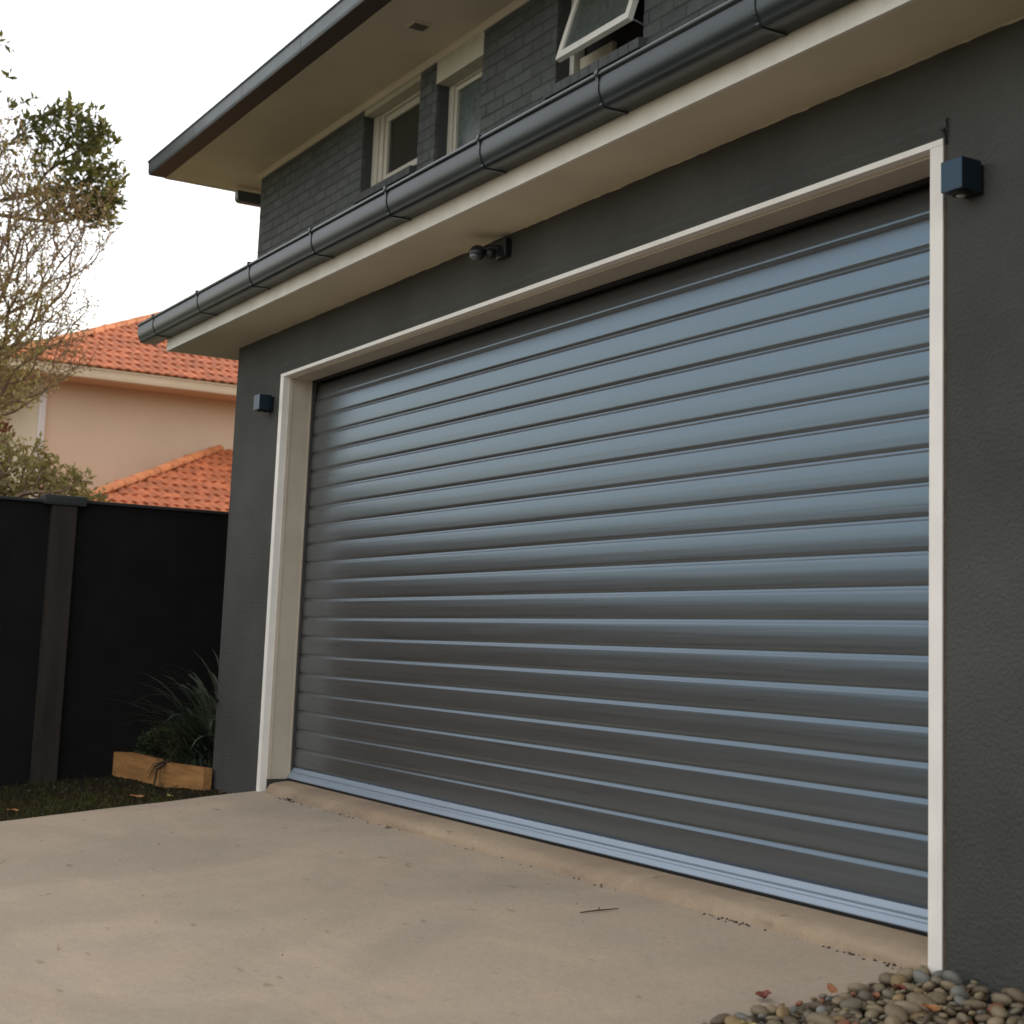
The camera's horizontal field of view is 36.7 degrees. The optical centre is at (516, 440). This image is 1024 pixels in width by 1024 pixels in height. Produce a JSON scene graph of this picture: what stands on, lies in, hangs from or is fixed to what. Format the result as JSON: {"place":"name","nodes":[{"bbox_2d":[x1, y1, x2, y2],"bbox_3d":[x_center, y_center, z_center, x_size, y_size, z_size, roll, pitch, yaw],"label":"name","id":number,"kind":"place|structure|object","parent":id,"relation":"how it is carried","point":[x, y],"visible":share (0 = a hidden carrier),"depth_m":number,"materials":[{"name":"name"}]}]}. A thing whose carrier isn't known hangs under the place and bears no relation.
{"place":"outdoors","nodes":[
{"label":"outdoors","id":0,"kind":"place"},
{"bbox_2d":[0,771,238,820],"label":"lawn","id":1,"kind":"structure","parent":0,"point":[118,782],"depth_m":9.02,"materials":[{"name":"plant"}]},
{"bbox_2d":[130,794,144,797],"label":"fallen leaf","id":2,"kind":"object","parent":1,"relation":"on","point":[136,796],"visible":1,"depth_m":8.33,"materials":[{"name":"brown plant"}]},
{"bbox_2d":[112,752,211,790],"bbox_3d":[-1.500,2.085,9.639,1.673,0.203,1.391,7,-9,-30],"label":"garden bed","id":3,"kind":"object","parent":1,"relation":"on","point":[133,765],"visible":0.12,"depth_m":9.17,"materials":[{"name":"brown wood"}]},
{"bbox_2d":[106,648,218,768],"bbox_3d":[-1.768,1.595,9.159,1.403,0.717,1.261,-1,-8,23],"label":"flax plant","id":4,"kind":"object","parent":3,"relation":"on","point":[201,733],"visible":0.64,"depth_m":9.18,"materials":[{"name":"green plant"}]},
{"bbox_2d":[134,720,198,761],"bbox_3d":[-2.091,1.872,9.780,0.761,0.332,0.445,-5,-11,43],"label":"bush","id":5,"kind":"object","parent":3,"relation":"on","point":[169,754],"visible":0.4,"depth_m":9.78,"materials":[{"name":"green plant"}]},
{"bbox_2d":[147,735,185,786],"bbox_3d":[-2.064,1.883,9.111,0.154,0.312,0.254,7,-9,-30],"label":"twiggy plant","id":6,"kind":"object","parent":1,"relation":"on","point":[162,763],"visible":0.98,"depth_m":9.11,"materials":[{"name":"plant"}]},
{"bbox_2d":[0,0,338,344],"label":"sky","id":7,"kind":"structure","parent":0,"point":[156,67],"materials":[{"name":"white"}]},
{"bbox_2d":[0,791,909,1023],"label":"driveway","id":8,"kind":"structure","parent":0,"point":[102,921],"depth_m":4.71,"materials":[{"name":"concrete"}]},
{"bbox_2d":[41,797,901,968],"bbox_3d":[-1.647,1.605,5.165,3.480,0.354,4.712,7,-9,-30],"label":"grit","id":9,"kind":"object","parent":8,"relation":"on","point":[718,918],"visible":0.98,"depth_m":4.68,"materials":[{"name":"gravel"}]},
{"bbox_2d":[265,781,927,969],"bbox_3d":[-0.031,1.602,6.102,0.266,0.077,4.745,7,-9,-30],"label":"garage ledge","id":10,"kind":"object","parent":8,"relation":"on","point":[901,948],"visible":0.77,"depth_m":5.15,"materials":[{"name":"beige concrete"}]},
{"bbox_2d":[580,907,618,912],"bbox_3d":[0.259,1.490,4.903,0.126,0.017,0.032,5,-8,-18],"label":"twig","id":11,"kind":"object","parent":8,"relation":"on","point":[598,910],"visible":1,"depth_m":4.89,"materials":[{"name":"brown plant"}]},
{"bbox_2d":[755,990,770,998],"bbox_3d":[0.612,1.377,3.833,0.040,0.018,0.036,-9,1,18],"label":"fallen leaf","id":12,"kind":"object","parent":8,"relation":"on","point":[764,994],"visible":1,"depth_m":3.84,"materials":[{"name":"plant"}]},
{"bbox_3d":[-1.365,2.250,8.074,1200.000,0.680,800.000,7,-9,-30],"label":"ground","id":13,"kind":"structure","parent":0,"visible":0},
{"bbox_2d":[0,416,15,452],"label":"red shrub","id":14,"kind":"object","parent":13,"relation":"on","point":[4,429],"visible":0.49,"depth_m":11.61,"materials":[{"name":"grey plant"}]},
{"bbox_2d":[0,424,112,501],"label":"garden shrub","id":15,"kind":"object","parent":13,"relation":"on","point":[30,483],"visible":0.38,"depth_m":10.78,"materials":[{"name":"green plant"}]},
{"bbox_2d":[0,105,124,420],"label":"bare tree","id":16,"kind":"object","parent":13,"relation":"on","point":[15,347],"visible":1,"depth_m":13.68,"materials":[{"name":"brown plant"}]},
{"bbox_2d":[0,29,130,238],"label":"leafy tree","id":17,"kind":"object","parent":13,"relation":"on","point":[91,147],"visible":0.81,"depth_m":14.95,"materials":[{"name":"green plant"}]},
{"bbox_2d":[0,494,228,785],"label":"boundary fence","id":18,"kind":"object","parent":13,"relation":"on","point":[98,599],"visible":0.2,"depth_m":9.86,"materials":[{"name":"grey metal"}]},
{"bbox_2d":[0,310,237,511],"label":"neighbouring house","id":19,"kind":"structure","parent":13,"relation":"on","point":[131,419],"depth_m":24.09,"materials":[{"name":"beige paint"}]},
{"bbox_2d":[137,0,1023,1016],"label":"house","id":20,"kind":"structure","parent":13,"relation":"on","point":[649,492],"depth_m":5.51,"materials":[{"name":"grey paint"}]},
{"bbox_2d":[253,394,273,412],"bbox_3d":[-1.400,-0.202,8.543,0.089,0.098,0.088,7,-9,-30],"label":"wall lamp","id":21,"kind":"object","parent":20,"relation":"attached to","point":[263,403],"visible":1,"depth_m":8.51,"materials":[{"name":"black metal"}]},
{"bbox_2d":[365,73,420,186],"bbox_3d":[-0.902,-2.370,12.026,0.187,0.714,1.022,7,-9,-30],"label":"window","id":22,"kind":"structure","parent":20,"relation":"in","point":[396,116],"depth_m":12.16,"materials":[{"name":"paint"}]},
{"bbox_2d":[436,30,484,154],"bbox_3d":[-0.347,-2.378,11.032,0.178,0.955,0.705,7,-9,-30],"label":"window","id":23,"kind":"structure","parent":20,"relation":"in","point":[460,70],"depth_m":11.14,"materials":[{"name":"paint"}]},
{"bbox_2d":[469,238,511,260],"bbox_3d":[-0.110,-0.784,6.396,0.180,0.096,0.097,1,-8,6],"label":"security sensor","id":24,"kind":"object","parent":20,"relation":"attached to","point":[501,249],"visible":1,"depth_m":6.36,"materials":[{"name":"black plastic"}]},
{"bbox_2d":[555,0,642,75],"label":"window","id":25,"kind":"structure","parent":20,"relation":"in","point":[589,21],"depth_m":9.51,"materials":[{"name":"beige paint"}]},
{"bbox_2d":[287,177,929,936],"bbox_3d":[0.071,0.509,6.317,0.103,2.163,4.800,7,-9,-30],"label":"garage door","id":26,"kind":"structure","parent":20,"relation":"in","point":[636,572],"depth_m":5.50,"materials":[{"name":"metal"}]},
{"bbox_2d":[941,156,983,198],"bbox_3d":[1.195,-0.698,4.134,0.089,0.099,0.076,7,-9,-30],"label":"wall lamp","id":27,"kind":"object","parent":20,"relation":"attached to","point":[962,176],"visible":1,"depth_m":4.11,"materials":[{"name":"blue"}]},
{"bbox_2d":[702,965,1023,1023],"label":"pebble bed","id":28,"kind":"object","parent":13,"relation":"on","point":[958,1002],"visible":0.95,"depth_m":3.72,"materials":[{"name":"stone"}]},
{"bbox_2d":[827,983,837,992],"bbox_3d":[0.777,1.351,3.802,0.020,0.015,0.034,-31,40,-19],"label":"fallen leaf","id":29,"kind":"object","parent":28,"relation":"on","point":[832,988],"visible":1,"depth_m":3.81,"materials":[{"name":"orange plant"}]},
{"bbox_2d":[894,984,905,990],"bbox_3d":[0.938,1.341,3.783,0.036,0.015,0.022,15,3,-18],"label":"fallen leaf","id":30,"kind":"object","parent":28,"relation":"on","point":[900,987],"visible":1,"depth_m":3.78,"materials":[{"name":"red plant"}]},
{"bbox_2d":[922,1003,941,1011],"bbox_3d":[0.956,1.311,3.564,0.046,0.016,0.028,11,9,11],"label":"fallen leaf","id":31,"kind":"object","parent":28,"relation":"on","point":[932,1008],"visible":1,"depth_m":3.57,"materials":[{"name":"orange plant"}]}
]}

